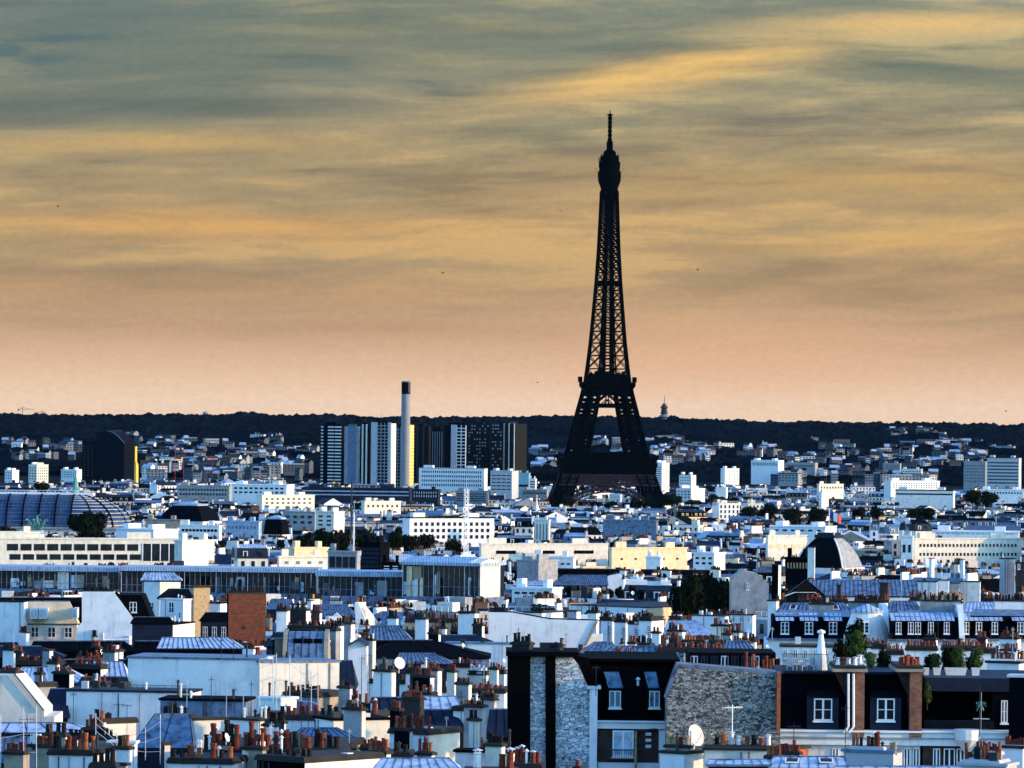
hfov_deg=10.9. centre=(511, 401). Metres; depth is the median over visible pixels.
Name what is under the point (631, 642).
chimney block
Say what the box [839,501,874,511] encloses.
city building
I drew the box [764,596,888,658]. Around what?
mansard house
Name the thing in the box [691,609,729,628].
rooftop block
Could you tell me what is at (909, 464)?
hillside block
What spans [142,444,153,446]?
hillside house
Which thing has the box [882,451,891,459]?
hillside house
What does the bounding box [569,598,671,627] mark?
rooftop block
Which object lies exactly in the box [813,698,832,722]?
window
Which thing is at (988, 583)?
city building
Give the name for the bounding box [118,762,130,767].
rooftop block
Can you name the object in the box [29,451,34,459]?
hillside house
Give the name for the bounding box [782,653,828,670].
terrace railing
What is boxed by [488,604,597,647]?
pale blue party wall
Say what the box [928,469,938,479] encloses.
hillside house
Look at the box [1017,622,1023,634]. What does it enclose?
window
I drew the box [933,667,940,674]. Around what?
planter
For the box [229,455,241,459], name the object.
hillside house
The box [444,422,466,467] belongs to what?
tower block
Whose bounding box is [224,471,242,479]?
hillside block
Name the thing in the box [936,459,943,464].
hillside house
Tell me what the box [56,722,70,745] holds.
chimney block
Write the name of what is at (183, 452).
tower crane
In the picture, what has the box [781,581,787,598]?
chimney block
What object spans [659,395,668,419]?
telecom tower
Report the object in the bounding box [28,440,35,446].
hillside house
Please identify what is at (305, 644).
curved zinc roof building
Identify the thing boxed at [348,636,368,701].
blue gabled house
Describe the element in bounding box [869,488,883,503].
city building
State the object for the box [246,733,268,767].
chimney block
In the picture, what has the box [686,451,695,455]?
hillside house
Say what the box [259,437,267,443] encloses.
hillside house
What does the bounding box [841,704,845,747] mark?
tv antenna
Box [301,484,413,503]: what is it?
office block
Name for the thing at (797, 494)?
city building
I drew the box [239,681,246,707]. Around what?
tv antenna
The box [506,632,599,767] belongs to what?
rubble gable building
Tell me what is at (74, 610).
window
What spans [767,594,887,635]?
rooftop block
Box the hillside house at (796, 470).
[791,469,800,472]
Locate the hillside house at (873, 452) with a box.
[870,451,880,454]
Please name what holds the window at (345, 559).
in the roof pavilion at (350, 559)
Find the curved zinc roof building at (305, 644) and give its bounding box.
[283,629,330,658]
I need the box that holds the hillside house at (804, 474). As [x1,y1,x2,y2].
[796,468,806,483]
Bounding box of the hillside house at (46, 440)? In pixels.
[43,438,49,442]
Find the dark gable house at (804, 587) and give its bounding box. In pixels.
[785,580,826,602]
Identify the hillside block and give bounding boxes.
[24,452,35,459]
[35,453,49,459]
[43,443,54,449]
[51,451,58,459]
[55,443,73,451]
[147,469,164,479]
[150,448,166,452]
[157,435,175,438]
[159,459,175,462]
[162,456,182,458]
[174,441,190,445]
[182,457,195,468]
[183,437,196,440]
[199,460,217,468]
[203,439,218,443]
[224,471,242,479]
[238,464,251,477]
[240,452,256,458]
[250,434,265,437]
[261,462,283,473]
[263,467,269,476]
[269,436,283,441]
[289,459,307,461]
[294,449,314,452]
[529,448,541,452]
[538,451,557,455]
[612,437,620,444]
[655,435,670,437]
[674,440,688,442]
[695,450,713,454]
[737,451,755,455]
[778,473,800,485]
[779,456,796,460]
[799,455,814,460]
[803,459,823,462]
[815,452,829,454]
[816,468,820,481]
[826,455,844,458]
[838,470,848,482]
[840,443,855,446]
[852,471,864,483]
[873,473,879,485]
[877,448,891,452]
[879,460,896,467]
[880,473,894,484]
[890,474,911,479]
[900,441,914,444]
[900,462,916,468]
[911,474,929,480]
[916,439,933,443]
[931,450,948,455]
[963,455,977,458]
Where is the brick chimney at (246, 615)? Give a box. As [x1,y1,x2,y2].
[226,585,266,643]
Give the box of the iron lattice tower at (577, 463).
[547,111,664,507]
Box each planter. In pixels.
[923,667,928,674]
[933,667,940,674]
[944,667,966,674]
[971,667,979,675]
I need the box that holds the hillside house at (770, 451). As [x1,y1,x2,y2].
[767,447,775,456]
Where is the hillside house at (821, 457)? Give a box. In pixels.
[815,455,825,462]
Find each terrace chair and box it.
[800,658,807,669]
[809,658,814,670]
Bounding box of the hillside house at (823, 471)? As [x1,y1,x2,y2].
[820,467,828,482]
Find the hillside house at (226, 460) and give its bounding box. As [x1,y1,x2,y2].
[221,458,232,465]
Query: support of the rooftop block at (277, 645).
on the ground
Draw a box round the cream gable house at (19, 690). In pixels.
[0,665,62,721]
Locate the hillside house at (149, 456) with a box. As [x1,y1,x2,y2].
[145,454,153,459]
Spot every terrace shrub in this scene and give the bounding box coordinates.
[565,586,571,597]
[606,588,613,597]
[614,586,623,597]
[628,585,635,598]
[637,589,645,599]
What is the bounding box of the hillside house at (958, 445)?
[951,443,961,447]
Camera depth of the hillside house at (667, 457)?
6750.32 m
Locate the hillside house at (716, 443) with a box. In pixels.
[713,441,720,445]
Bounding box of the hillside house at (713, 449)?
[705,447,715,454]
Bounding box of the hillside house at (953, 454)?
[951,451,955,457]
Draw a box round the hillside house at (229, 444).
[225,441,233,447]
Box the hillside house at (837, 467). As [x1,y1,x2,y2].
[829,465,839,469]
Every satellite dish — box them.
[225,733,229,744]
[395,657,404,668]
[689,724,703,748]
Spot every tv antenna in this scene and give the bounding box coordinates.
[70,692,76,721]
[219,670,230,716]
[234,687,236,715]
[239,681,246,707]
[308,681,308,726]
[361,658,363,693]
[459,691,464,747]
[725,704,742,730]
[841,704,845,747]
[977,690,979,735]
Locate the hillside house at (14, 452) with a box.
[11,449,23,458]
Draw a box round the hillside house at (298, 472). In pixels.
[295,467,302,479]
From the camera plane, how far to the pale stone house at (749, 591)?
1120.00 m
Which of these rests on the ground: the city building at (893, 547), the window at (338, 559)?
the city building at (893, 547)
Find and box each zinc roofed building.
[0,597,81,625]
[0,646,66,669]
[1,722,84,735]
[1,736,46,767]
[19,666,83,686]
[27,601,79,645]
[31,640,133,660]
[47,688,70,721]
[65,659,127,668]
[76,676,129,685]
[103,661,127,676]
[130,617,174,645]
[132,640,159,653]
[136,713,196,767]
[156,637,244,653]
[199,612,226,636]
[264,632,330,654]
[266,599,292,621]
[291,727,359,736]
[315,604,354,621]
[339,660,357,696]
[369,625,411,647]
[370,697,402,709]
[373,757,460,767]
[376,639,490,680]
[384,709,463,747]
[392,653,452,696]
[424,696,458,708]
[441,634,492,641]
[486,708,506,747]
[513,580,542,586]
[553,575,607,598]
[581,641,613,653]
[600,645,683,656]
[663,620,710,634]
[676,652,683,661]
[705,759,771,767]
[723,640,753,648]
[769,756,847,767]
[775,603,849,612]
[809,580,917,602]
[832,765,963,767]
[888,601,919,627]
[963,602,993,612]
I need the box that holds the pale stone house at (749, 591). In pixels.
[729,568,768,615]
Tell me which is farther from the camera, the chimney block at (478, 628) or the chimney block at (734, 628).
the chimney block at (478, 628)
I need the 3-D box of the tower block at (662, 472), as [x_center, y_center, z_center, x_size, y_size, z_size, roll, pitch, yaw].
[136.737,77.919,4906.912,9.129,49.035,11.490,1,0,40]
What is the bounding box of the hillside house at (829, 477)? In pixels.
[827,468,835,482]
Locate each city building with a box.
[0,626,29,645]
[5,484,37,491]
[68,562,127,565]
[91,630,131,644]
[99,490,133,504]
[105,480,136,490]
[134,496,168,509]
[148,512,161,518]
[150,479,176,492]
[168,497,197,507]
[187,535,214,550]
[208,559,234,565]
[214,544,225,553]
[214,554,231,565]
[215,636,268,654]
[218,506,239,519]
[220,516,243,522]
[231,535,267,565]
[234,639,255,654]
[239,478,265,483]
[254,647,261,654]
[259,512,267,533]
[266,626,272,640]
[270,545,309,555]
[272,617,275,632]
[289,525,292,538]
[291,506,318,510]
[294,485,308,491]
[300,528,336,542]
[307,593,377,624]
[317,502,352,514]
[322,616,369,638]
[339,529,378,545]
[344,521,367,533]
[346,509,381,519]
[350,499,372,512]
[351,481,377,486]
[366,516,402,526]
[377,601,413,625]
[382,509,415,519]
[385,525,402,532]
[389,546,425,566]
[401,502,432,510]
[409,543,466,553]
[414,551,461,556]
[415,597,487,622]
[416,506,451,516]
[459,556,511,579]
[467,542,478,555]
[472,596,512,610]
[486,597,564,617]
[490,557,516,580]
[494,516,503,532]
[496,531,533,542]
[504,567,510,589]
[504,580,515,601]
[511,525,534,541]
[513,498,540,509]
[515,514,533,537]
[521,508,547,516]
[534,518,570,530]
[534,593,588,612]
[540,511,577,523]
[540,642,582,652]
[545,486,578,492]
[548,597,566,615]
[553,529,578,542]
[563,528,588,542]
[566,585,633,606]
[576,559,608,568]
[584,634,623,647]
[596,591,667,602]
[600,508,630,516]
[609,573,671,584]
[620,533,656,546]
[621,574,680,599]
[634,507,668,519]
[638,514,666,528]
[638,570,686,585]
[667,516,700,524]
[671,505,706,519]
[672,519,706,532]
[680,544,696,556]
[689,561,692,569]
[693,534,721,551]
[706,528,748,543]
[707,519,726,529]
[708,492,736,498]
[709,566,752,576]
[712,499,739,522]
[725,563,747,569]
[727,523,762,538]
[728,512,768,522]
[744,543,765,556]
[747,556,784,569]
[754,557,785,580]
[756,546,765,559]
[756,611,767,648]
[757,639,762,648]
[760,575,814,599]
[766,571,785,584]
[774,505,795,520]
[787,488,807,499]
[799,508,829,517]
[799,513,836,524]
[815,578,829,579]
[830,566,875,579]
[837,518,876,531]
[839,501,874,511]
[843,531,871,542]
[853,541,883,556]
[859,551,893,565]
[863,535,892,547]
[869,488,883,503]
[869,515,894,539]
[873,563,913,579]
[878,519,899,539]
[884,535,941,558]
[898,512,936,518]
[899,515,931,539]
[906,558,954,577]
[908,566,980,593]
[916,505,939,512]
[950,561,999,577]
[953,514,996,529]
[963,520,1020,534]
[976,570,999,594]
[979,574,999,577]
[1002,501,1023,509]
[1015,517,1023,531]
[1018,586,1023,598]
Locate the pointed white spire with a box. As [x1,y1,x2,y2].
[534,495,539,510]
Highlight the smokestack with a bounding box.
[400,381,410,487]
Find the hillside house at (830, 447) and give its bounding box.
[827,445,833,449]
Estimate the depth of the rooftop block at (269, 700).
463.01 m
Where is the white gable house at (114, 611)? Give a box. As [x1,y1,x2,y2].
[77,586,154,641]
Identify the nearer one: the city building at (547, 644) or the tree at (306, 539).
the city building at (547, 644)
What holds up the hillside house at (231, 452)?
on the ground
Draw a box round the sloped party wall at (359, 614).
[355,602,365,630]
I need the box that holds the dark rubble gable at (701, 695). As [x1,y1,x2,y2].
[664,662,780,767]
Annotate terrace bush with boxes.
[832,638,851,660]
[843,618,867,660]
[848,630,865,660]
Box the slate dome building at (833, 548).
[798,531,864,573]
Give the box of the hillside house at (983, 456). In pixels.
[978,454,986,458]
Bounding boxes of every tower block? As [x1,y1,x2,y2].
[321,422,343,484]
[344,424,359,483]
[359,422,370,483]
[371,420,395,483]
[395,418,400,487]
[410,422,413,485]
[413,423,430,484]
[431,427,444,467]
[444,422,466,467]
[467,416,491,485]
[491,421,526,472]
[656,460,668,491]
[720,466,739,485]
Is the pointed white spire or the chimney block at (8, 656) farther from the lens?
the pointed white spire
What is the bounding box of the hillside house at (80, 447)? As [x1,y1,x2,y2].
[78,442,81,451]
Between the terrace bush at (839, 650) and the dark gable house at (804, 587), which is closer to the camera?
the terrace bush at (839, 650)
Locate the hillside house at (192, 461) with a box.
[188,458,196,463]
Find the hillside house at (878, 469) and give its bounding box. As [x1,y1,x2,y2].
[875,467,882,472]
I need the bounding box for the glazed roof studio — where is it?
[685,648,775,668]
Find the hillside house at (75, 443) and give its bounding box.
[73,441,78,451]
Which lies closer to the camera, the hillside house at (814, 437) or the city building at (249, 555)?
the city building at (249, 555)
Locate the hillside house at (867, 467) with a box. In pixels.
[861,465,869,470]
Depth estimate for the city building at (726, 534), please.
2387.57 m
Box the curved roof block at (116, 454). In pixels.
[96,431,136,481]
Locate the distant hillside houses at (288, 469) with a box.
[10,426,970,485]
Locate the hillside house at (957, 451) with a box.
[949,449,959,456]
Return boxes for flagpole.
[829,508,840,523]
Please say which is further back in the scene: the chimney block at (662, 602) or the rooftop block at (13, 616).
the chimney block at (662, 602)
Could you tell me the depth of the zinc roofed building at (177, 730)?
416.14 m
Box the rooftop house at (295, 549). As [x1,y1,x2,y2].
[287,541,329,555]
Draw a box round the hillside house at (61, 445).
[57,443,65,448]
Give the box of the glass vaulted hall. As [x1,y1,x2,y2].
[0,469,144,535]
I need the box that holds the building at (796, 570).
[784,548,807,584]
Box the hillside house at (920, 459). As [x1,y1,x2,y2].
[919,458,930,465]
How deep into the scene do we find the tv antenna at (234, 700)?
444.97 m
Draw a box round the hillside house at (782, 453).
[778,452,786,457]
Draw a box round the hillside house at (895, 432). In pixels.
[891,431,900,434]
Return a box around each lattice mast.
[351,485,352,544]
[353,512,354,544]
[463,479,468,552]
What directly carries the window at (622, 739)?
in the black mansard house at (627, 722)
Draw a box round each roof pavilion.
[327,544,361,569]
[452,552,475,556]
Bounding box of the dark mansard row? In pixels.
[771,654,924,764]
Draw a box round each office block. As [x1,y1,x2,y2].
[0,531,178,564]
[5,468,18,482]
[23,526,40,536]
[28,462,48,482]
[61,467,81,481]
[115,523,178,537]
[144,515,182,528]
[173,533,215,565]
[177,482,231,502]
[179,520,222,539]
[225,516,261,538]
[230,481,294,504]
[256,492,314,509]
[276,549,327,568]
[282,507,315,532]
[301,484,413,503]
[315,507,344,532]
[361,498,401,515]
[402,513,494,546]
[412,486,440,504]
[419,465,487,493]
[455,488,488,505]
[478,538,608,565]
[490,468,518,498]
[510,578,562,601]
[516,553,558,581]
[518,470,530,498]
[522,487,548,498]
[529,476,536,488]
[534,515,550,541]
[535,550,576,567]
[602,515,658,540]
[608,542,687,569]
[609,493,622,501]
[645,550,663,568]
[676,485,704,501]
[679,472,695,485]
[692,546,725,569]
[715,485,727,497]
[751,458,783,484]
[765,530,807,560]
[769,521,836,541]
[785,461,817,481]
[817,481,843,498]
[819,489,828,508]
[883,461,901,472]
[883,478,939,499]
[895,487,954,509]
[900,530,913,560]
[902,467,921,472]
[913,533,1022,567]
[931,525,1019,537]
[963,459,986,489]
[980,486,1023,504]
[987,455,1021,488]
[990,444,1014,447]
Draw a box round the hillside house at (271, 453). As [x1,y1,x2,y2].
[268,451,275,457]
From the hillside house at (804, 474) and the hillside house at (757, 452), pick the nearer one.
the hillside house at (804, 474)
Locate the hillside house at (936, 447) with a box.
[933,445,940,449]
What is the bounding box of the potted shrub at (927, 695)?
[923,682,931,709]
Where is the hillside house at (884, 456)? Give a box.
[880,454,888,459]
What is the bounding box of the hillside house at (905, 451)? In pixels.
[902,448,909,454]
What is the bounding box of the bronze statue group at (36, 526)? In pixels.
[25,513,47,532]
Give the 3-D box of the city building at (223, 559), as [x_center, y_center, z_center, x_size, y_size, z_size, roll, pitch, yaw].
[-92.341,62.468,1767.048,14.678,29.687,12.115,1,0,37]
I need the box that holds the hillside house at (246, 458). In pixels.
[241,455,249,463]
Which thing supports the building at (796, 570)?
on the ground
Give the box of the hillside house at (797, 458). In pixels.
[792,454,799,461]
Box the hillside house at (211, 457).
[206,456,217,458]
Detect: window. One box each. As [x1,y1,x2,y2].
[30,627,38,637]
[39,609,41,618]
[48,627,55,638]
[64,627,72,638]
[73,609,75,618]
[130,602,136,612]
[168,602,173,613]
[203,627,207,636]
[212,627,216,636]
[221,627,225,636]
[329,556,334,567]
[336,556,341,567]
[343,557,347,567]
[349,557,354,567]
[496,551,515,553]
[542,550,554,553]
[574,550,593,553]
[608,691,621,709]
[611,730,634,757]
[648,691,660,709]
[690,656,697,662]
[700,656,707,663]
[711,656,717,664]
[721,656,728,665]
[731,656,738,665]
[741,656,748,666]
[755,656,759,667]
[760,624,763,633]
[780,622,788,634]
[793,649,797,659]
[803,649,807,659]
[804,622,813,634]
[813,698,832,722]
[828,622,837,634]
[832,748,838,755]
[863,622,868,633]
[876,698,895,722]
[895,622,901,634]
[904,748,909,764]
[907,622,913,634]
[913,748,919,764]
[915,622,920,634]
[927,622,933,634]
[933,748,939,764]
[943,622,949,634]
[944,748,954,764]
[956,748,964,761]
[964,622,968,634]
[975,622,981,634]
[991,622,997,634]
[1000,700,1008,724]
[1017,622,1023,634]
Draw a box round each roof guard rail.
[0,706,36,767]
[95,713,160,763]
[259,653,317,710]
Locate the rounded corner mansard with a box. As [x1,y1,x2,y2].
[844,604,889,645]
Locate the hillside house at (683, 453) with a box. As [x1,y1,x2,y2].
[678,451,685,455]
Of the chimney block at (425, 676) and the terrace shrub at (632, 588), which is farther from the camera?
the terrace shrub at (632, 588)
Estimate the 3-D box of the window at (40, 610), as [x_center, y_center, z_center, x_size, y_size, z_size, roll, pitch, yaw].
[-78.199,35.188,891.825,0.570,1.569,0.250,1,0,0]
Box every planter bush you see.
[863,651,876,667]
[876,647,891,666]
[923,654,932,668]
[929,653,942,667]
[940,647,954,668]
[951,646,965,666]
[964,655,980,669]
[969,647,983,666]
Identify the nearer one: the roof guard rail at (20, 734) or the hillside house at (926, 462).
the roof guard rail at (20, 734)
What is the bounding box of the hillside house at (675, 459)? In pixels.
[671,455,680,463]
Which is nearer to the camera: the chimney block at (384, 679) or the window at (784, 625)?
the chimney block at (384, 679)
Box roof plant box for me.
[380,554,401,569]
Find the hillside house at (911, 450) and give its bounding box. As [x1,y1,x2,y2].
[902,446,912,454]
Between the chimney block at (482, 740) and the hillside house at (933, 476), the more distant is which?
the hillside house at (933, 476)
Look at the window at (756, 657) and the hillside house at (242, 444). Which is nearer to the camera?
the window at (756, 657)
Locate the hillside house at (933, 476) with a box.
[927,472,936,480]
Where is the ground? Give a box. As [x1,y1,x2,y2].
[0,470,1023,489]
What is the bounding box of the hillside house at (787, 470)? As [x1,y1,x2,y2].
[784,468,791,472]
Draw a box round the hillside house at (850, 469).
[846,467,857,482]
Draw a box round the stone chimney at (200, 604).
[188,581,210,636]
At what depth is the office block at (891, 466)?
6301.99 m
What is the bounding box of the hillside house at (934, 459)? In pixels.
[932,457,941,464]
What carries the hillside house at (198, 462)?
on the ground
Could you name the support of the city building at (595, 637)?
on the ground
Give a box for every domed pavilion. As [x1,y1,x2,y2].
[161,502,221,524]
[262,515,290,538]
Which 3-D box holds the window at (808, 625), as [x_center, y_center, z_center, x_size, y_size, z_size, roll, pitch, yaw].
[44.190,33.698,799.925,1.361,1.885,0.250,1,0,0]
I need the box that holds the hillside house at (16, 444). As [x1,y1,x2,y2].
[11,442,22,447]
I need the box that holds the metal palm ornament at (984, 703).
[973,692,988,718]
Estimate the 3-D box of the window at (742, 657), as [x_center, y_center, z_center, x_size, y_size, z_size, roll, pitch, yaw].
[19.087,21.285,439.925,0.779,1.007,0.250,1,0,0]
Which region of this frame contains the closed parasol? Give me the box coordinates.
[814,629,825,670]
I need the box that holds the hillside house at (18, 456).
[15,453,22,460]
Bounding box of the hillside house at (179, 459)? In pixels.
[173,456,181,469]
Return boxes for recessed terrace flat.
[920,669,1023,764]
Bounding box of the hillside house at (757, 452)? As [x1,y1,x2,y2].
[751,449,759,456]
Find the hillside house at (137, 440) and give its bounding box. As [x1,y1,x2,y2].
[134,436,141,444]
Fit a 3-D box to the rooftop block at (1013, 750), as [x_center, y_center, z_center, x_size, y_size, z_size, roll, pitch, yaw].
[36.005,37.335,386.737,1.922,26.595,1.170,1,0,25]
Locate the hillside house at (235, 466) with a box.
[230,464,239,470]
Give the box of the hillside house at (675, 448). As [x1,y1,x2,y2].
[670,446,678,454]
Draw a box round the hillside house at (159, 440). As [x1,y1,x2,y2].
[157,438,164,442]
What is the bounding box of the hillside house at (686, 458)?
[685,455,694,461]
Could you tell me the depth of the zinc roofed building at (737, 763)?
372.01 m
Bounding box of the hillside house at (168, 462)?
[163,460,171,474]
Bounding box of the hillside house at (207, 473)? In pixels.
[202,467,212,481]
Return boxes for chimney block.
[1,643,15,666]
[1,741,31,767]
[14,646,24,669]
[15,655,65,668]
[27,733,50,767]
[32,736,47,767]
[33,667,45,681]
[33,734,52,767]
[34,672,58,697]
[41,649,54,665]
[43,724,52,736]
[46,656,61,680]
[46,731,117,767]
[51,665,75,688]
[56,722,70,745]
[69,729,82,742]
[70,655,108,675]
[74,650,100,658]
[80,673,110,686]
[81,714,107,734]
[83,734,95,741]
[88,748,119,767]
[90,640,102,655]
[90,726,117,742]
[93,709,108,727]
[101,644,119,660]
[105,712,138,739]
[108,677,130,686]
[110,641,124,658]
[113,735,134,767]
[164,701,196,716]
[166,739,247,767]
[202,720,283,752]
[209,728,231,749]
[239,729,267,767]
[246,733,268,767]
[254,735,384,767]
[257,701,343,731]
[260,728,364,752]
[261,712,281,737]
[264,711,276,722]
[275,603,290,631]
[277,712,288,729]
[281,682,353,710]
[286,621,325,630]
[290,601,311,623]
[310,604,322,623]
[321,621,330,630]
[330,618,344,659]
[336,681,354,710]
[337,613,355,659]
[341,700,367,738]
[351,690,371,706]
[355,739,414,756]
[356,698,389,716]
[358,736,390,750]
[362,625,448,638]
[362,632,377,701]
[366,739,393,756]
[369,678,372,699]
[371,657,397,696]
[386,610,399,624]
[387,700,404,727]
[387,713,461,761]
[391,716,415,748]
[398,674,405,696]
[401,680,437,696]
[401,690,426,725]
[404,611,457,633]
[404,665,409,690]
[408,661,424,686]
[411,666,435,690]
[414,612,429,638]
[414,738,436,756]
[421,657,443,695]
[427,622,441,641]
[438,620,447,633]
[442,681,506,707]
[445,664,458,695]
[450,622,487,633]
[451,693,477,747]
[453,657,478,680]
[454,677,472,699]
[457,604,479,633]
[462,698,488,747]
[466,710,481,747]
[467,664,489,684]
[471,618,485,636]
[472,690,498,699]
[479,737,487,747]
[480,692,498,739]
[482,679,488,685]
[483,731,507,765]
[488,662,500,685]
[498,664,506,685]
[514,744,545,767]
[572,760,583,767]
[598,611,615,643]
[613,613,627,644]
[615,647,634,650]
[626,614,638,644]
[627,635,637,644]
[634,601,671,603]
[636,634,654,644]
[638,610,664,641]
[650,627,661,644]
[651,633,719,644]
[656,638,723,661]
[664,632,681,644]
[666,621,686,638]
[667,611,687,619]
[705,608,743,622]
[710,618,733,638]
[721,627,732,643]
[729,623,743,639]
[734,632,752,644]
[742,632,757,648]
[773,593,784,606]
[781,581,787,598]
[798,593,821,602]
[830,594,847,606]
[836,585,842,597]
[856,594,888,603]
[866,637,886,665]
[879,582,890,604]
[886,643,903,663]
[905,639,937,665]
[908,590,925,606]
[922,633,938,653]
[930,592,962,606]
[940,639,973,667]
[972,640,978,651]
[975,631,988,646]
[977,642,1019,669]
[980,588,988,601]
[980,591,1001,601]
[998,630,1021,657]
[1006,627,1021,650]
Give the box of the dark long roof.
[558,568,754,577]
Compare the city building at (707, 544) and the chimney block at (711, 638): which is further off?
the city building at (707, 544)
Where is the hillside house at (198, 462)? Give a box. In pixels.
[197,458,203,468]
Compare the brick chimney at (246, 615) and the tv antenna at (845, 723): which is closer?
the tv antenna at (845, 723)
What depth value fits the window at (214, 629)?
934.99 m
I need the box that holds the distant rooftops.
[0,477,1023,630]
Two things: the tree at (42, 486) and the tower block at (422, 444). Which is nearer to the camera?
the tree at (42, 486)
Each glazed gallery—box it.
[0,564,120,596]
[119,565,323,602]
[315,569,402,605]
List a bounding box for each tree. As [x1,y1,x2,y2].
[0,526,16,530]
[33,482,49,491]
[66,510,108,537]
[292,532,314,546]
[314,529,340,550]
[335,530,350,550]
[355,529,376,547]
[387,526,404,550]
[402,534,420,551]
[418,533,436,551]
[443,538,462,551]
[561,497,575,506]
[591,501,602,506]
[603,501,617,507]
[629,498,645,507]
[646,497,663,507]
[662,493,681,505]
[666,574,706,616]
[684,500,701,505]
[693,571,717,613]
[701,577,728,611]
[706,494,725,503]
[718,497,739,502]
[737,506,758,515]
[758,503,778,519]
[781,508,802,524]
[807,507,826,524]
[851,506,866,518]
[867,506,885,518]
[906,508,935,521]
[963,490,981,510]
[979,490,999,506]
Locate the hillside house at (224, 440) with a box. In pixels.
[222,438,227,444]
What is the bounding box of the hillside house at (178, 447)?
[173,445,182,451]
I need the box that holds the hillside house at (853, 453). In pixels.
[849,451,857,455]
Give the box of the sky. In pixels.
[0,0,1023,425]
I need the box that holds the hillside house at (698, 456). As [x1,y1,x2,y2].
[695,453,701,459]
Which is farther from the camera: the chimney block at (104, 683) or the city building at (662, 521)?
the city building at (662, 521)
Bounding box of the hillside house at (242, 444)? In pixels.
[239,442,246,447]
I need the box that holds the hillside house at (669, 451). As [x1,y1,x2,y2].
[663,450,674,454]
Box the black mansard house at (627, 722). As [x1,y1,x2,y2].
[585,651,679,767]
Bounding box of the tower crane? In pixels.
[181,449,190,478]
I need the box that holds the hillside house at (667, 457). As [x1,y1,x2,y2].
[663,453,673,462]
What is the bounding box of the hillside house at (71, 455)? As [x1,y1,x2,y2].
[68,452,75,459]
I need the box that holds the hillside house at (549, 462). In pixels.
[545,460,553,475]
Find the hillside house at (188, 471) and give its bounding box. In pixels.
[184,465,195,479]
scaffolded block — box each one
[82,439,95,481]
[360,534,390,569]
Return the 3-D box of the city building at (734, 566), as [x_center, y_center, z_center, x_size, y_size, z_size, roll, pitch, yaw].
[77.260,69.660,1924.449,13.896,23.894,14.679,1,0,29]
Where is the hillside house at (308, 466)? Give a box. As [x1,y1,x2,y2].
[303,460,313,472]
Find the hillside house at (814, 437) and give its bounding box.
[811,435,817,440]
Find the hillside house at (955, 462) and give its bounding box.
[949,460,960,465]
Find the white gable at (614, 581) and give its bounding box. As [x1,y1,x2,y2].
[607,573,670,594]
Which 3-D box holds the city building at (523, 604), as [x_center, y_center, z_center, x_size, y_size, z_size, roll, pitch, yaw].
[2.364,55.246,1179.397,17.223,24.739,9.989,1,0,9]
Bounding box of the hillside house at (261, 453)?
[257,450,265,457]
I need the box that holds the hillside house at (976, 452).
[974,450,986,454]
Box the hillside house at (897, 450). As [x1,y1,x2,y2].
[892,447,901,454]
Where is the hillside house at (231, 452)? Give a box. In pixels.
[228,450,235,454]
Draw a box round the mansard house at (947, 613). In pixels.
[887,593,964,665]
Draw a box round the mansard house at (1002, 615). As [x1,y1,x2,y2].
[964,593,1023,650]
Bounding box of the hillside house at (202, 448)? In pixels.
[198,446,206,450]
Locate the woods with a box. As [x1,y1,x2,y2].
[0,411,1023,485]
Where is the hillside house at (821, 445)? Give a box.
[818,442,826,448]
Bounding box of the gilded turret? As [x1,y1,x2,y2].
[134,461,137,482]
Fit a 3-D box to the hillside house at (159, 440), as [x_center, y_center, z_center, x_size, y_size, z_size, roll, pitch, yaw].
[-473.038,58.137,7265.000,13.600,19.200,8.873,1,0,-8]
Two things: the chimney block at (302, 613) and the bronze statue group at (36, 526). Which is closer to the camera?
the chimney block at (302, 613)
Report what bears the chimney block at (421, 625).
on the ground
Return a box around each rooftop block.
[0,596,28,641]
[65,680,202,738]
[106,740,139,767]
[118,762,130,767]
[126,643,275,709]
[140,572,182,616]
[157,588,193,620]
[158,679,255,716]
[159,742,172,767]
[171,613,195,636]
[191,716,228,751]
[209,602,226,611]
[229,706,267,736]
[256,656,340,713]
[256,680,298,712]
[271,638,282,657]
[306,600,313,609]
[312,712,389,741]
[326,621,341,659]
[444,635,511,685]
[453,728,518,767]
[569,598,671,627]
[586,605,600,633]
[657,730,703,767]
[663,731,773,767]
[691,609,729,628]
[729,609,756,635]
[763,745,782,767]
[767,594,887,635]
[771,564,781,599]
[776,740,810,755]
[779,637,871,665]
[807,547,815,577]
[841,731,904,764]
[847,598,888,609]
[917,579,937,597]
[928,558,934,577]
[937,572,949,593]
[949,582,960,594]
[956,739,1018,767]
[959,575,980,606]
[960,559,965,577]
[985,645,1023,669]
[999,551,1015,597]
[1001,736,1023,767]
[1007,674,1023,739]
[1015,557,1023,593]
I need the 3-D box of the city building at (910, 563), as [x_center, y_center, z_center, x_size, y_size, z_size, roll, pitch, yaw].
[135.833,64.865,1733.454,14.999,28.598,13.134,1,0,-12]
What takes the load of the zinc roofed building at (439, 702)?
on the ground
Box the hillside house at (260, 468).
[251,466,263,477]
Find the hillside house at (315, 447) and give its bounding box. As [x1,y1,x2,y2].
[310,445,319,451]
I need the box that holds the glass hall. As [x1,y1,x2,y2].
[399,556,505,607]
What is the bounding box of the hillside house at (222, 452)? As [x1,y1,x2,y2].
[219,450,225,454]
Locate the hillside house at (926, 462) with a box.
[923,460,930,465]
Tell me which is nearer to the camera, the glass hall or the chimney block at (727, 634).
the chimney block at (727, 634)
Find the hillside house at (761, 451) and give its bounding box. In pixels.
[758,447,762,456]
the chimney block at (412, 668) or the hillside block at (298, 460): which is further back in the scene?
the hillside block at (298, 460)
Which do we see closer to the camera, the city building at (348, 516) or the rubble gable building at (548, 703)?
the rubble gable building at (548, 703)

